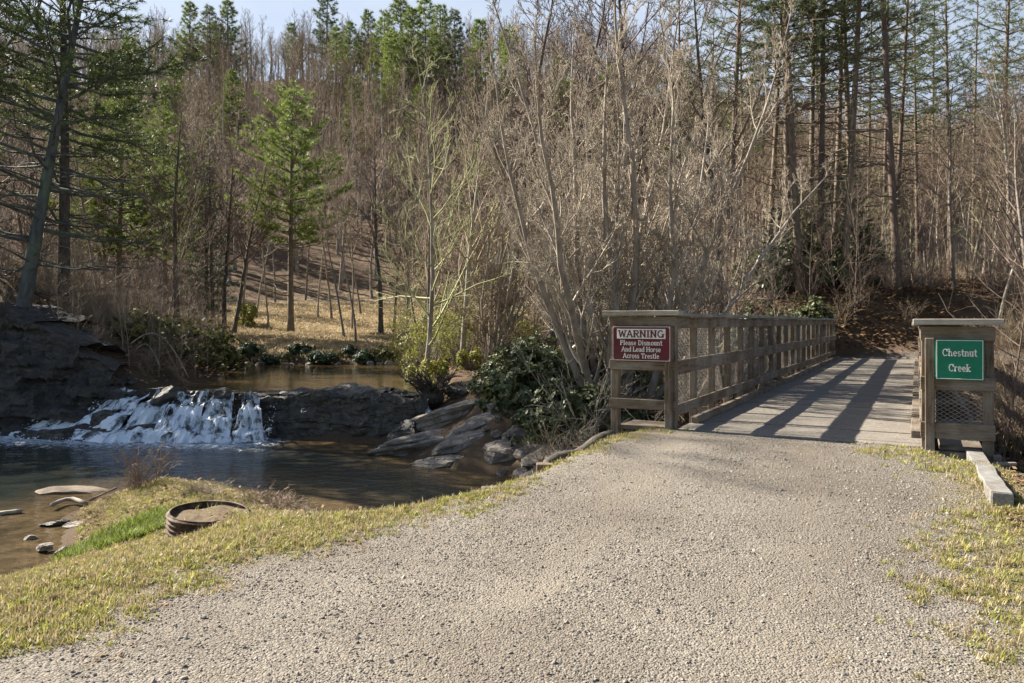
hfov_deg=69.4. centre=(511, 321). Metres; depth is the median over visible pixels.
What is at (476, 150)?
bare tree
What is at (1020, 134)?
bare tree
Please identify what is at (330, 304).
bare tree
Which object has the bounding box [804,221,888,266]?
rhododendron bush
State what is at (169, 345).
fallen branch
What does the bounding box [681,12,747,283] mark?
pine tree
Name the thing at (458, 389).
boulder
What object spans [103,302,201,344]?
streamside bush
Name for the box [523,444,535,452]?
stone
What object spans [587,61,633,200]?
pine tree
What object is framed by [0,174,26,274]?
bare tree
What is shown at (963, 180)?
bare tree
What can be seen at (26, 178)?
bare tree
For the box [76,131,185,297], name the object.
bare tree
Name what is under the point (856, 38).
pine tree
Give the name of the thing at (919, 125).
pine tree
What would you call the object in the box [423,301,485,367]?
budding shrub
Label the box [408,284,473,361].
budding shrub
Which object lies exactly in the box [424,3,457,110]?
pine tree
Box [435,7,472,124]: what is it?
pine tree
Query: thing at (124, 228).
bare tree
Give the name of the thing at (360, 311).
bare tree
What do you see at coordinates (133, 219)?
pine tree
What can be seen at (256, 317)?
bare tree
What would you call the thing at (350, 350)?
bank bush
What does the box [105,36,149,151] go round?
pine tree
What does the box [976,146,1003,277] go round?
bare tree
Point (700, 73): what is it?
bare tree
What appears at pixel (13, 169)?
bare tree
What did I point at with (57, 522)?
stone
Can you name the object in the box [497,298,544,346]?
budding shrub
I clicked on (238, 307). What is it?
bare tree
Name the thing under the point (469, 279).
bare tree
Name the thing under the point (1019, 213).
bare tree
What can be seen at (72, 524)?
stone
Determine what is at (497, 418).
stone
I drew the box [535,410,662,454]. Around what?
bare bush
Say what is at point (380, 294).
bare tree
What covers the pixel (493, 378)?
rhododendron bush
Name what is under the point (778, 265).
hemlock tree
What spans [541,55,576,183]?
pine tree
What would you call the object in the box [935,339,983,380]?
trail sign
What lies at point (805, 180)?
bare tree
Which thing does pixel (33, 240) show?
pine tree
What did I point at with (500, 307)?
maple tree
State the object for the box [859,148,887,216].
bare tree
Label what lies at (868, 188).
bare tree
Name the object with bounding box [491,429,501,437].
stone
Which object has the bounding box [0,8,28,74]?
bare tree
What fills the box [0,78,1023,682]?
ground
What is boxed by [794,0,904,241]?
pine tree
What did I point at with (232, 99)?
pine tree
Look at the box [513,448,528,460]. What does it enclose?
stone
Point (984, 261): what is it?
bare tree
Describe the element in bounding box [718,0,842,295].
pine tree
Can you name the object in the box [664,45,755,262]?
bare tree
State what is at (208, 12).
pine tree
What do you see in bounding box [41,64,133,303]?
bare tree
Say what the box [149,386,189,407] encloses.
boulder
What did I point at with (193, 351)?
streamside bush
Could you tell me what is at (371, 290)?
bare tree
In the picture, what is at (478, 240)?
bare tree
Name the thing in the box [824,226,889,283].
rhododendron bush
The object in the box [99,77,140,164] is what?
pine tree
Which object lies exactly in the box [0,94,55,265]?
bare tree
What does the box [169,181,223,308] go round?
bare tree
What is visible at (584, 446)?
edging log
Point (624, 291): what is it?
maple tree
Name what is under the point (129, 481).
bare bush
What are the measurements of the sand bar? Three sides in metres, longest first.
1.193 x 0.580 x 0.142 m
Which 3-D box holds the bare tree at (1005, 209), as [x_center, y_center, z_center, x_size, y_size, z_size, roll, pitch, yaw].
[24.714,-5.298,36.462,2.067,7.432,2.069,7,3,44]
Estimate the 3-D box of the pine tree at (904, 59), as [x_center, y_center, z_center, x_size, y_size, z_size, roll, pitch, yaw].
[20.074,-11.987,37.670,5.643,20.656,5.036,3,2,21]
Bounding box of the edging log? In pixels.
[543,430,615,463]
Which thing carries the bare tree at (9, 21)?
on the ground at (624, 490)
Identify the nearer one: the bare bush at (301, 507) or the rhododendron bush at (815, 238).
the bare bush at (301, 507)
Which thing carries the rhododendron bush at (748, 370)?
on the ground at (624, 490)
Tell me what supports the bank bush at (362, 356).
on the ground at (624, 490)
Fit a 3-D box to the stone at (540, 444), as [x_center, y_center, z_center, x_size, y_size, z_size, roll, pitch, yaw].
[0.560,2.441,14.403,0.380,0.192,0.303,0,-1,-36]
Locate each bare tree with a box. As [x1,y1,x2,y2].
[0,0,85,67]
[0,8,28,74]
[0,38,86,297]
[0,57,39,200]
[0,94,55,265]
[0,124,80,277]
[0,128,80,263]
[0,172,26,277]
[0,172,58,254]
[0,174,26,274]
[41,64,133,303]
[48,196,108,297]
[49,92,235,328]
[71,153,136,303]
[71,187,100,292]
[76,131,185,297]
[77,184,124,265]
[79,159,145,287]
[157,136,259,337]
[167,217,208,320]
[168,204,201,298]
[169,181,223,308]
[181,133,305,331]
[186,143,227,285]
[190,155,291,334]
[197,166,229,291]
[223,160,260,299]
[224,154,261,324]
[239,166,287,327]
[248,162,288,318]
[254,148,296,302]
[285,148,335,299]
[298,138,358,336]
[299,136,348,318]
[309,164,344,317]
[313,172,361,342]
[328,115,415,333]
[329,155,368,313]
[329,176,380,328]
[330,156,370,289]
[351,161,392,298]
[351,204,427,332]
[362,40,518,375]
[373,185,444,314]
[374,185,439,365]
[380,139,439,323]
[383,132,460,327]
[386,115,469,359]
[388,0,610,351]
[401,30,517,367]
[402,176,465,348]
[412,130,507,360]
[412,165,463,319]
[422,110,527,321]
[428,0,668,348]
[430,87,544,305]
[450,185,491,313]
[476,0,725,307]
[480,153,535,335]
[495,163,542,320]
[610,0,824,340]
[643,184,668,260]
[655,152,700,292]
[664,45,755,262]
[664,145,719,270]
[689,188,709,260]
[709,100,770,295]
[715,77,804,247]
[722,158,768,255]
[722,162,759,261]
[737,122,806,230]
[744,80,817,225]
[748,148,778,244]
[758,124,819,244]
[758,128,781,204]
[781,164,826,265]
[796,134,834,235]
[801,93,887,218]
[814,110,879,201]
[824,147,863,228]
[831,133,882,243]
[841,141,895,220]
[855,137,888,226]
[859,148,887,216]
[864,167,918,262]
[899,185,923,259]
[907,159,940,260]
[911,68,1004,288]
[912,93,970,266]
[914,159,929,259]
[915,122,954,272]
[930,56,1023,277]
[932,140,980,267]
[935,101,998,272]
[938,45,1023,292]
[945,125,1022,280]
[948,71,1013,273]
[953,129,1004,252]
[959,84,1023,283]
[962,44,1023,280]
[962,85,1022,278]
[966,142,1023,294]
[973,64,1023,192]
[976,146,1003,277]
[983,122,1021,227]
[989,137,1023,281]
[992,158,1023,328]
[996,101,1023,189]
[997,221,1023,285]
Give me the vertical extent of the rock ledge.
1.774 m
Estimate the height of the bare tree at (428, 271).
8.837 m
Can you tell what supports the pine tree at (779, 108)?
on the ground at (624, 490)
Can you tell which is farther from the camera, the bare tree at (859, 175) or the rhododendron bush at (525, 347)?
the bare tree at (859, 175)
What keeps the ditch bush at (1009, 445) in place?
on the ground at (624, 490)
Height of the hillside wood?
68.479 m
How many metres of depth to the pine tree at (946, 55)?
46.05 m
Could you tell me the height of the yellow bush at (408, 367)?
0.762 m
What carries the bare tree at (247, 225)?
on the ground at (624, 490)
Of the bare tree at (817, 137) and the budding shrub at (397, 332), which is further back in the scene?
the bare tree at (817, 137)
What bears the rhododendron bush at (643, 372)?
on the ground at (624, 490)
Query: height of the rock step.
0.896 m
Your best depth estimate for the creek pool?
13.99 m
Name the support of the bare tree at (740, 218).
on the ground at (624, 490)
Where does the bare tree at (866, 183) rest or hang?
on the ground at (624, 490)
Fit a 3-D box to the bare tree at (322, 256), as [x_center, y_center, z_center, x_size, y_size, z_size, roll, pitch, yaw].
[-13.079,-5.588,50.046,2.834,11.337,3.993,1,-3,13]
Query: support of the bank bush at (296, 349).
on the ground at (624, 490)
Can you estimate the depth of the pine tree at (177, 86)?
97.49 m
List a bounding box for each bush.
[100,308,176,340]
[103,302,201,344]
[109,435,187,488]
[114,460,152,490]
[139,320,222,358]
[167,319,249,360]
[169,473,232,495]
[181,353,227,371]
[184,350,246,369]
[217,355,254,366]
[226,479,307,510]
[230,302,257,325]
[237,341,266,356]
[260,353,283,364]
[276,350,295,359]
[283,496,320,510]
[284,342,315,355]
[305,350,336,363]
[327,348,345,358]
[341,344,360,354]
[352,349,380,364]
[369,343,398,358]
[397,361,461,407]
[404,363,421,382]
[416,356,450,383]
[455,347,484,370]
[464,336,557,393]
[471,363,511,406]
[477,332,605,413]
[489,358,570,415]
[495,406,599,466]
[506,374,629,447]
[515,344,658,447]
[532,331,600,379]
[532,381,658,446]
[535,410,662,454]
[561,373,697,431]
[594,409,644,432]
[602,370,664,421]
[649,340,706,400]
[654,385,679,427]
[663,338,747,411]
[679,329,766,377]
[717,345,776,388]
[729,299,810,352]
[731,234,824,296]
[748,222,883,285]
[761,294,844,339]
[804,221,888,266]
[808,251,858,286]
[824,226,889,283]
[874,237,903,271]
[980,432,1023,457]
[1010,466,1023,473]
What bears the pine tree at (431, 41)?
on the ground at (624, 490)
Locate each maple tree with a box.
[447,162,549,363]
[472,0,832,416]
[637,157,756,386]
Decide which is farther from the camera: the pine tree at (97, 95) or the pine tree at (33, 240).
the pine tree at (97, 95)
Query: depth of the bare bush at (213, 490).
10.74 m
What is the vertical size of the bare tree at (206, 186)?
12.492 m
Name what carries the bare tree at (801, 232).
on the ground at (624, 490)
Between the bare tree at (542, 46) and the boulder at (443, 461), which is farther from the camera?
the bare tree at (542, 46)
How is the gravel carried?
on the ground at (624, 490)
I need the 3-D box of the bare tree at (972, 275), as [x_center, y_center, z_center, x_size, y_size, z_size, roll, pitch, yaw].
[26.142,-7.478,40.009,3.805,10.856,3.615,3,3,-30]
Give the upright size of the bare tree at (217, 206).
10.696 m
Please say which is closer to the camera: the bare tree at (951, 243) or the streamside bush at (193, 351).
the streamside bush at (193, 351)
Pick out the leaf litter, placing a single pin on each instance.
(830, 292)
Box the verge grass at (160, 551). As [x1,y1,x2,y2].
[0,425,1023,682]
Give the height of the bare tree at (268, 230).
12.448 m
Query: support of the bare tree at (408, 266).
on the ground at (624, 490)
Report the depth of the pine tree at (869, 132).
55.67 m
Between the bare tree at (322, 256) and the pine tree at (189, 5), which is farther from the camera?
the pine tree at (189, 5)
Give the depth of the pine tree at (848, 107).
35.28 m
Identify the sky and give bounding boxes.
[1,0,1023,149]
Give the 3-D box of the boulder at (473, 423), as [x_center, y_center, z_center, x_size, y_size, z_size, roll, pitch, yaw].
[-0.541,2.250,16.165,2.022,0.594,0.997,-15,5,-17]
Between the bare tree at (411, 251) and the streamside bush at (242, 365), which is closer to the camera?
the streamside bush at (242, 365)
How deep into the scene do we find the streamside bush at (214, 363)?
24.39 m
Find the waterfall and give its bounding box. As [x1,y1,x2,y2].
[0,387,264,443]
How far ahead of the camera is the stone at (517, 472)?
13.81 m
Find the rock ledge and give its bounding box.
[89,383,428,438]
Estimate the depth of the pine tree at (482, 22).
109.52 m
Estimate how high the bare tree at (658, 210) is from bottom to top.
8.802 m
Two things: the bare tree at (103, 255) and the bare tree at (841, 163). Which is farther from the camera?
the bare tree at (841, 163)
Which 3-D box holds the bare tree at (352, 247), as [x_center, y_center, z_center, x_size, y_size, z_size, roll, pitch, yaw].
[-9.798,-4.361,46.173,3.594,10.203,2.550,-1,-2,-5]
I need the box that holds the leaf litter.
[0,274,1023,667]
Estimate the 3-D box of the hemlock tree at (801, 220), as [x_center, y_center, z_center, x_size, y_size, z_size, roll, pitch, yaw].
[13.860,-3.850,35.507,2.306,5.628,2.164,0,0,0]
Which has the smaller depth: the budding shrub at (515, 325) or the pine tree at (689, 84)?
the budding shrub at (515, 325)
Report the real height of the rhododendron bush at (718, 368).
2.379 m
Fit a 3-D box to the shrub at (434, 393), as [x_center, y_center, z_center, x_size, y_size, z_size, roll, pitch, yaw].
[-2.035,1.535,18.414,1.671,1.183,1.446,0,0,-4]
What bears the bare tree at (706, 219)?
on the ground at (624, 490)
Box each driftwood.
[0,509,21,514]
[50,497,87,506]
[89,487,116,500]
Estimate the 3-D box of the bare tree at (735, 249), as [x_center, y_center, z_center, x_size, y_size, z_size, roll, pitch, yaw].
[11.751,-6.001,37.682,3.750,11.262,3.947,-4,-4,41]
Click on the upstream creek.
(265, 377)
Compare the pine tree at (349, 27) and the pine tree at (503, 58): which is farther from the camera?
the pine tree at (349, 27)
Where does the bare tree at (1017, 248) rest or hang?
on the ground at (624, 490)
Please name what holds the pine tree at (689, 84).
on the ground at (624, 490)
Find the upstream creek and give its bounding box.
[125,364,419,395]
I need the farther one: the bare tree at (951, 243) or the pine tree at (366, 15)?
the pine tree at (366, 15)
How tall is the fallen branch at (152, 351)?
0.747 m
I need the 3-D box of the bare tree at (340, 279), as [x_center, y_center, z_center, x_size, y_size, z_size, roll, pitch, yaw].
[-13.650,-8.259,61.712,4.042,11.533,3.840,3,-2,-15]
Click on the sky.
(277, 12)
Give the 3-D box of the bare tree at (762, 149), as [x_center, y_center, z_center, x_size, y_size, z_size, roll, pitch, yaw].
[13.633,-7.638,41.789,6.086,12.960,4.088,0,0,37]
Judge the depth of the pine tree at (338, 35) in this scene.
121.72 m
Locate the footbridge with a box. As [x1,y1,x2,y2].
[602,310,1003,464]
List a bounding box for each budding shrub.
[377,301,421,348]
[377,315,434,371]
[397,300,453,372]
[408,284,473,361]
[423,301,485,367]
[447,288,493,366]
[475,299,528,344]
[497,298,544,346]
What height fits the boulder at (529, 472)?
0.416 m
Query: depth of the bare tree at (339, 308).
39.98 m
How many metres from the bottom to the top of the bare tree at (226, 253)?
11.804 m
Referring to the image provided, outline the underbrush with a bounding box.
[0,132,1023,461]
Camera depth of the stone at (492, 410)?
15.91 m
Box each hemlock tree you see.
[172,164,244,325]
[755,206,799,300]
[791,185,814,256]
[802,185,843,247]
[824,150,858,231]
[839,149,883,243]
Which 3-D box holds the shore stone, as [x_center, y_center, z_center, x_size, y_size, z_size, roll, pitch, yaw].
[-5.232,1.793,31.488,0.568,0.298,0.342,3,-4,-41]
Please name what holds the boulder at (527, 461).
on the ground at (624, 490)
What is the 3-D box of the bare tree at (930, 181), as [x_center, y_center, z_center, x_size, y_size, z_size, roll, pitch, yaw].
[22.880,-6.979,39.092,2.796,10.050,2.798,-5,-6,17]
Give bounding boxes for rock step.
[13,421,263,440]
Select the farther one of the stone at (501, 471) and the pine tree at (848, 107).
the pine tree at (848, 107)
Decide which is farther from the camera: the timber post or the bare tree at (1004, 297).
the bare tree at (1004, 297)
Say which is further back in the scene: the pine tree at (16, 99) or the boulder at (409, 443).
the pine tree at (16, 99)
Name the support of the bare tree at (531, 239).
on the ground at (624, 490)
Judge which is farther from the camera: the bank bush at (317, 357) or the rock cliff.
the bank bush at (317, 357)
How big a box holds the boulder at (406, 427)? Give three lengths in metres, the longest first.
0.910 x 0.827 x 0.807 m
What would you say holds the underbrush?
on the ground at (624, 490)
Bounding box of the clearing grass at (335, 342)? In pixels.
[215,300,472,362]
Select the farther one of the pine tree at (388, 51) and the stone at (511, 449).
the pine tree at (388, 51)
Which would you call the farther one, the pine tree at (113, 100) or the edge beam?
the pine tree at (113, 100)
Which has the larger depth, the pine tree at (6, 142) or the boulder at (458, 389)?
the pine tree at (6, 142)
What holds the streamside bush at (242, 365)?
on the ground at (624, 490)
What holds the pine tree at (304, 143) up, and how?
on the ground at (624, 490)
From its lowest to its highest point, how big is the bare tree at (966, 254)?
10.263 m
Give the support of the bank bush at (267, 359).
on the ground at (624, 490)
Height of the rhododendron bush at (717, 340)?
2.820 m
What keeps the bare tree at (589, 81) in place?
on the ground at (624, 490)
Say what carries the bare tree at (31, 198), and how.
on the ground at (624, 490)
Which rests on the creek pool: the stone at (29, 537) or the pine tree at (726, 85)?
the stone at (29, 537)
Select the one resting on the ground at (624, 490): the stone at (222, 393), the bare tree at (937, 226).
the bare tree at (937, 226)
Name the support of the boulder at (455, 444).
on the ground at (624, 490)
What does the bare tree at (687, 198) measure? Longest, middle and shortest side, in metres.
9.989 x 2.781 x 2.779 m
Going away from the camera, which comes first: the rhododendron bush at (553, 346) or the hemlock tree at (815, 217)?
the rhododendron bush at (553, 346)
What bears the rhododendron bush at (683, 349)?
on the ground at (624, 490)
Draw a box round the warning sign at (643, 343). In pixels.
[612,326,670,361]
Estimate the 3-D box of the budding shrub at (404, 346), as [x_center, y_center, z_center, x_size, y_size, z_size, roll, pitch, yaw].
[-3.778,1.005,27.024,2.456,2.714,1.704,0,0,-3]
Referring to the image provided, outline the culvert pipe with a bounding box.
[165,500,250,538]
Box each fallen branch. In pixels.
[123,274,131,332]
[130,332,188,377]
[136,343,160,368]
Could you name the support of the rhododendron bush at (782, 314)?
on the ground at (624, 490)
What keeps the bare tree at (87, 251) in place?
on the ground at (624, 490)
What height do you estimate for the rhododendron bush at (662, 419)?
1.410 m
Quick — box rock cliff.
[0,302,138,435]
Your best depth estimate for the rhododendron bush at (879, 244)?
38.58 m
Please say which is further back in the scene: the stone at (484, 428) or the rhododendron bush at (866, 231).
the rhododendron bush at (866, 231)
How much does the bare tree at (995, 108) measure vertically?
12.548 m
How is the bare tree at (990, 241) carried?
on the ground at (624, 490)
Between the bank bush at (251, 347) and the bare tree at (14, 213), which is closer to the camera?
the bank bush at (251, 347)
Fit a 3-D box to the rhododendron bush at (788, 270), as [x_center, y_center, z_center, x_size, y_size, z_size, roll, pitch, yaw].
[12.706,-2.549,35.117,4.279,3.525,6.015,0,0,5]
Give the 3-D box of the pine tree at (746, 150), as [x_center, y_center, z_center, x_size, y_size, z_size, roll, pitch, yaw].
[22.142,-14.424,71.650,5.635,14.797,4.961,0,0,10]
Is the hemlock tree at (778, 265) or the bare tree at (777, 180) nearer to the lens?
the hemlock tree at (778, 265)
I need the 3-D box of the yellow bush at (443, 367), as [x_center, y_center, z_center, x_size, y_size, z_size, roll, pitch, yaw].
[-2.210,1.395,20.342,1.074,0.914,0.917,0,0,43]
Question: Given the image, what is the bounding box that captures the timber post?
[536,462,552,472]
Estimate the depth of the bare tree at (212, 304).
39.62 m
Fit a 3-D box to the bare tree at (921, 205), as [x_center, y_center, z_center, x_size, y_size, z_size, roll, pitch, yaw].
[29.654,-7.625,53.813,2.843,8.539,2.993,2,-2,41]
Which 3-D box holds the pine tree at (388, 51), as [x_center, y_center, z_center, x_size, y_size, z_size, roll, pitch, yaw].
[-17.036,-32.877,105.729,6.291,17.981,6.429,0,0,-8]
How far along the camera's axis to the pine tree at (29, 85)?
89.67 m
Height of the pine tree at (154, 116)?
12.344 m
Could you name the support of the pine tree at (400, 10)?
on the ground at (624, 490)
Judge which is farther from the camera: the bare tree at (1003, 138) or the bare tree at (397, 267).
the bare tree at (397, 267)
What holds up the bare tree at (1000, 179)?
on the ground at (624, 490)
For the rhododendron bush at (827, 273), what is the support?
on the ground at (624, 490)
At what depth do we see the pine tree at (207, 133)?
71.77 m
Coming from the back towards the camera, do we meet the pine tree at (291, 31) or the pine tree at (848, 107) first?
the pine tree at (291, 31)
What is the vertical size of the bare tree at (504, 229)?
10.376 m
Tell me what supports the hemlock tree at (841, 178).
on the ground at (624, 490)
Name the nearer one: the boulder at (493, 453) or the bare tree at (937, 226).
the boulder at (493, 453)
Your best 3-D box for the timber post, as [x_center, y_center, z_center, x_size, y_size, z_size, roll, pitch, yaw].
[0.390,1.920,8.745,0.200,0.500,0.160,0,0,0]
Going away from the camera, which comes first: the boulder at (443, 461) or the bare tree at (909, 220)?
the boulder at (443, 461)
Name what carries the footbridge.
on the ground at (624, 490)
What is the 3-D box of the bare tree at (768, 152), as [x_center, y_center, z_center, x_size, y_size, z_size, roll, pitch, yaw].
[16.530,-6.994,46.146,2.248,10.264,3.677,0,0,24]
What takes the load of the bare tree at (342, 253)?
on the ground at (624, 490)
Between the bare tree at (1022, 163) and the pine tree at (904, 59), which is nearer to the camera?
the bare tree at (1022, 163)
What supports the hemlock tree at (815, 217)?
on the ground at (624, 490)
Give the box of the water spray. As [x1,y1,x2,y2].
[3,391,276,445]
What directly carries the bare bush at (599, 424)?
on the ground at (624, 490)
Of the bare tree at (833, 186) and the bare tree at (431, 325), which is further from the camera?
the bare tree at (833, 186)
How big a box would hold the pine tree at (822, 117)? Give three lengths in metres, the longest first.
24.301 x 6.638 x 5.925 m
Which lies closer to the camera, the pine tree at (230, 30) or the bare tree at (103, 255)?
the bare tree at (103, 255)
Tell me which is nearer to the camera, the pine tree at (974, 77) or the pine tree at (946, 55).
the pine tree at (946, 55)
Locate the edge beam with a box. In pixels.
[960,449,1023,506]
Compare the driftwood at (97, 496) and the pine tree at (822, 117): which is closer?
the driftwood at (97, 496)
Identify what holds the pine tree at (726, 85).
on the ground at (624, 490)
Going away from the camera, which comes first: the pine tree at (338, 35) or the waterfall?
the waterfall
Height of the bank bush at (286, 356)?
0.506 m
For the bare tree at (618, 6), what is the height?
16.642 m
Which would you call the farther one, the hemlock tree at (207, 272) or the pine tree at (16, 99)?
the hemlock tree at (207, 272)
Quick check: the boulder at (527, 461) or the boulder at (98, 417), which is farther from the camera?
the boulder at (98, 417)
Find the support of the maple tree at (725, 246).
on the ground at (624, 490)
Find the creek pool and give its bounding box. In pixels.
[0,434,516,576]
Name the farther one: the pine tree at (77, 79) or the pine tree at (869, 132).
the pine tree at (77, 79)
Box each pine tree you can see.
[0,0,172,306]
[0,0,219,306]
[0,3,54,234]
[0,115,10,174]
[7,69,45,186]
[37,132,78,236]
[46,64,89,172]
[48,85,193,313]
[70,136,111,266]
[82,61,112,134]
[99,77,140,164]
[99,106,220,314]
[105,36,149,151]
[131,108,171,181]
[156,58,196,144]
[165,0,206,88]
[188,128,224,240]
[196,3,222,100]
[208,0,249,80]
[210,68,250,179]
[223,79,354,331]
[280,22,305,69]
[308,0,344,67]
[321,26,352,118]
[334,20,363,97]
[336,75,373,172]
[354,9,382,95]
[364,9,396,117]
[371,30,412,148]
[376,0,422,136]
[387,4,434,145]
[400,82,440,171]
[408,0,446,103]
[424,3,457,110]
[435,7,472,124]
[456,17,500,138]
[490,24,530,153]
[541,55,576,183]
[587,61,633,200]
[637,0,730,307]
[658,73,696,219]
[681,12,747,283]
[683,0,808,306]
[706,0,782,250]
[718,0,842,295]
[718,0,852,294]
[719,0,848,290]
[721,102,767,220]
[738,6,809,232]
[759,0,874,249]
[764,0,882,273]
[769,107,804,193]
[773,0,864,198]
[792,0,910,243]
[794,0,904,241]
[800,0,940,292]
[809,0,921,284]
[837,0,912,225]
[843,0,940,239]
[849,0,966,261]
[877,0,955,268]
[893,0,992,272]
[896,0,970,259]
[932,0,1017,272]
[947,0,1023,275]
[964,0,1023,172]
[977,0,1023,171]
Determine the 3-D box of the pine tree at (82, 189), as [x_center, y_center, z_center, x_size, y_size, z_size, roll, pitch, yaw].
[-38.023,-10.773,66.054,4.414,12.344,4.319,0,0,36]
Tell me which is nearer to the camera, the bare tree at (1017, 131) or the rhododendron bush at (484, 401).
the rhododendron bush at (484, 401)
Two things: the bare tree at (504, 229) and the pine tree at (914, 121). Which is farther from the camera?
the pine tree at (914, 121)
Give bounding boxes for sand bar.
[35,485,107,494]
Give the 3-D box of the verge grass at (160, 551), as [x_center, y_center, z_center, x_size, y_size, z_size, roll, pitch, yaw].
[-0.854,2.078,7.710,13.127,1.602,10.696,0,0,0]
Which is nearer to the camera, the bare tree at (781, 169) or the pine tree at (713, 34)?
the bare tree at (781, 169)
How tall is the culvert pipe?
0.508 m
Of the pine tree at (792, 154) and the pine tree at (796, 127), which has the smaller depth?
the pine tree at (792, 154)
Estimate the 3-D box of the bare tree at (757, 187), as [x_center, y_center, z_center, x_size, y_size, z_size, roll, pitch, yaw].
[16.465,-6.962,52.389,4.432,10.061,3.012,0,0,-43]
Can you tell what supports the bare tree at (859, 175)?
on the ground at (624, 490)
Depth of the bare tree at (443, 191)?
43.58 m
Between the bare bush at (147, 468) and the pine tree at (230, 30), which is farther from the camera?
the pine tree at (230, 30)
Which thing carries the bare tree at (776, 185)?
on the ground at (624, 490)
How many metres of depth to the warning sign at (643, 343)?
9.39 m
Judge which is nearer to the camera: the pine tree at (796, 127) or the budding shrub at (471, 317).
the budding shrub at (471, 317)
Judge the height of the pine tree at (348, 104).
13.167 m
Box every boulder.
[90,409,123,426]
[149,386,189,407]
[366,428,443,454]
[386,418,420,440]
[410,454,462,468]
[411,399,477,431]
[431,429,485,455]
[444,405,521,439]
[445,381,469,398]
[483,439,520,463]
[502,424,559,440]
[518,466,535,478]
[520,441,575,469]
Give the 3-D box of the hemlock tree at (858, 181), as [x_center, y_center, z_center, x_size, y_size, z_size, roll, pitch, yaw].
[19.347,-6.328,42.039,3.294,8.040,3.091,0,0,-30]
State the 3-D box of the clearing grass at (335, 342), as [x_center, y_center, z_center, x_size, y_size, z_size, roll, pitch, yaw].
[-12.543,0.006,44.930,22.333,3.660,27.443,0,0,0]
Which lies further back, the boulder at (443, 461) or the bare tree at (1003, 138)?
the bare tree at (1003, 138)
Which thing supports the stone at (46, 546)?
on the creek pool
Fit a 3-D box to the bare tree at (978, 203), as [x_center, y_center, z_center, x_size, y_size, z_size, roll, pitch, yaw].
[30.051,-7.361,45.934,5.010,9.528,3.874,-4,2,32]
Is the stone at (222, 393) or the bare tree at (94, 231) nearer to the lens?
the stone at (222, 393)
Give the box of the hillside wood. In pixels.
[0,6,1023,284]
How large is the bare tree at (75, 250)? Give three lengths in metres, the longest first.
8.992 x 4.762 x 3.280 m
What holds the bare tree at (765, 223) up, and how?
on the ground at (624, 490)
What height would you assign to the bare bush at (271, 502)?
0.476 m
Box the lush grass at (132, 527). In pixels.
[49,500,190,561]
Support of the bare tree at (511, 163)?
on the ground at (624, 490)
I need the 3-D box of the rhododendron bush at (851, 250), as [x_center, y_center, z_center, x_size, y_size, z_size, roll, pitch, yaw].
[14.191,-2.798,35.250,4.706,3.877,6.617,0,0,-23]
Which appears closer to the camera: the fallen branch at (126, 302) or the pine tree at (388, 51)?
the fallen branch at (126, 302)
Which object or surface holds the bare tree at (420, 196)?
on the ground at (624, 490)
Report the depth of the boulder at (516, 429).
14.83 m
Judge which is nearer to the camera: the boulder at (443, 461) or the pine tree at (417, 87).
the boulder at (443, 461)
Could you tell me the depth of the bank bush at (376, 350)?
32.00 m
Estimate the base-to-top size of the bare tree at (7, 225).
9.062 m
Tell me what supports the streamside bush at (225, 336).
on the ground at (624, 490)
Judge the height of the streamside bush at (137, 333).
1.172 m
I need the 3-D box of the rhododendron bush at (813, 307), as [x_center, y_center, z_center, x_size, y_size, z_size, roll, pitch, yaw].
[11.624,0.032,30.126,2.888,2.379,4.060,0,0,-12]
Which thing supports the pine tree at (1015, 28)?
on the ground at (624, 490)
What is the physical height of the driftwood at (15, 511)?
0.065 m
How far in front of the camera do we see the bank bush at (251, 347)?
32.20 m
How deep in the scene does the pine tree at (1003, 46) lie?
48.18 m
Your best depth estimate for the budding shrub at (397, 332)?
33.44 m
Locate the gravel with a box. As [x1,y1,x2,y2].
[0,428,1023,682]
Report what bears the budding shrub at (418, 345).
on the ground at (624, 490)
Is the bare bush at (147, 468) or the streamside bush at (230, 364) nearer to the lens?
the bare bush at (147, 468)
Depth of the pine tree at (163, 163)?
39.75 m
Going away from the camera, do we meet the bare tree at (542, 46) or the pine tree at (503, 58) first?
the bare tree at (542, 46)
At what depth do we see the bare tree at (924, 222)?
64.48 m
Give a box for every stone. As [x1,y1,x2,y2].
[24,535,37,539]
[36,542,53,550]
[39,519,69,525]
[62,521,82,527]
[211,387,232,399]
[385,361,395,364]
[481,426,488,431]
[486,403,497,413]
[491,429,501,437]
[494,415,500,421]
[496,468,506,475]
[508,446,514,453]
[512,467,528,477]
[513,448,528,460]
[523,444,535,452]
[535,442,548,447]
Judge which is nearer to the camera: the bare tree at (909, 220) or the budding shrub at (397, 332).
the budding shrub at (397, 332)
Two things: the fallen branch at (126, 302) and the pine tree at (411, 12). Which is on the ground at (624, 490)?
the pine tree at (411, 12)
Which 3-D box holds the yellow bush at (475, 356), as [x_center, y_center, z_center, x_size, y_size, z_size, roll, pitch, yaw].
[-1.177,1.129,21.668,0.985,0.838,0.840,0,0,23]
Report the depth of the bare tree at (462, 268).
28.82 m
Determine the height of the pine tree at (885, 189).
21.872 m
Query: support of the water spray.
on the creek pool
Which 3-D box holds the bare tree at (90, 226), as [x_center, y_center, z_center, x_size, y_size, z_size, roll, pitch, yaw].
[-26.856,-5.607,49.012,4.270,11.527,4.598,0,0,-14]
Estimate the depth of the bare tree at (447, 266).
47.87 m
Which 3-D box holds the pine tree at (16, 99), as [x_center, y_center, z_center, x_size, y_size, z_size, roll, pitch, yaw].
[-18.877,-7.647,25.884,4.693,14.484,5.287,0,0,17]
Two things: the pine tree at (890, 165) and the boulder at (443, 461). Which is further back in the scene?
the pine tree at (890, 165)

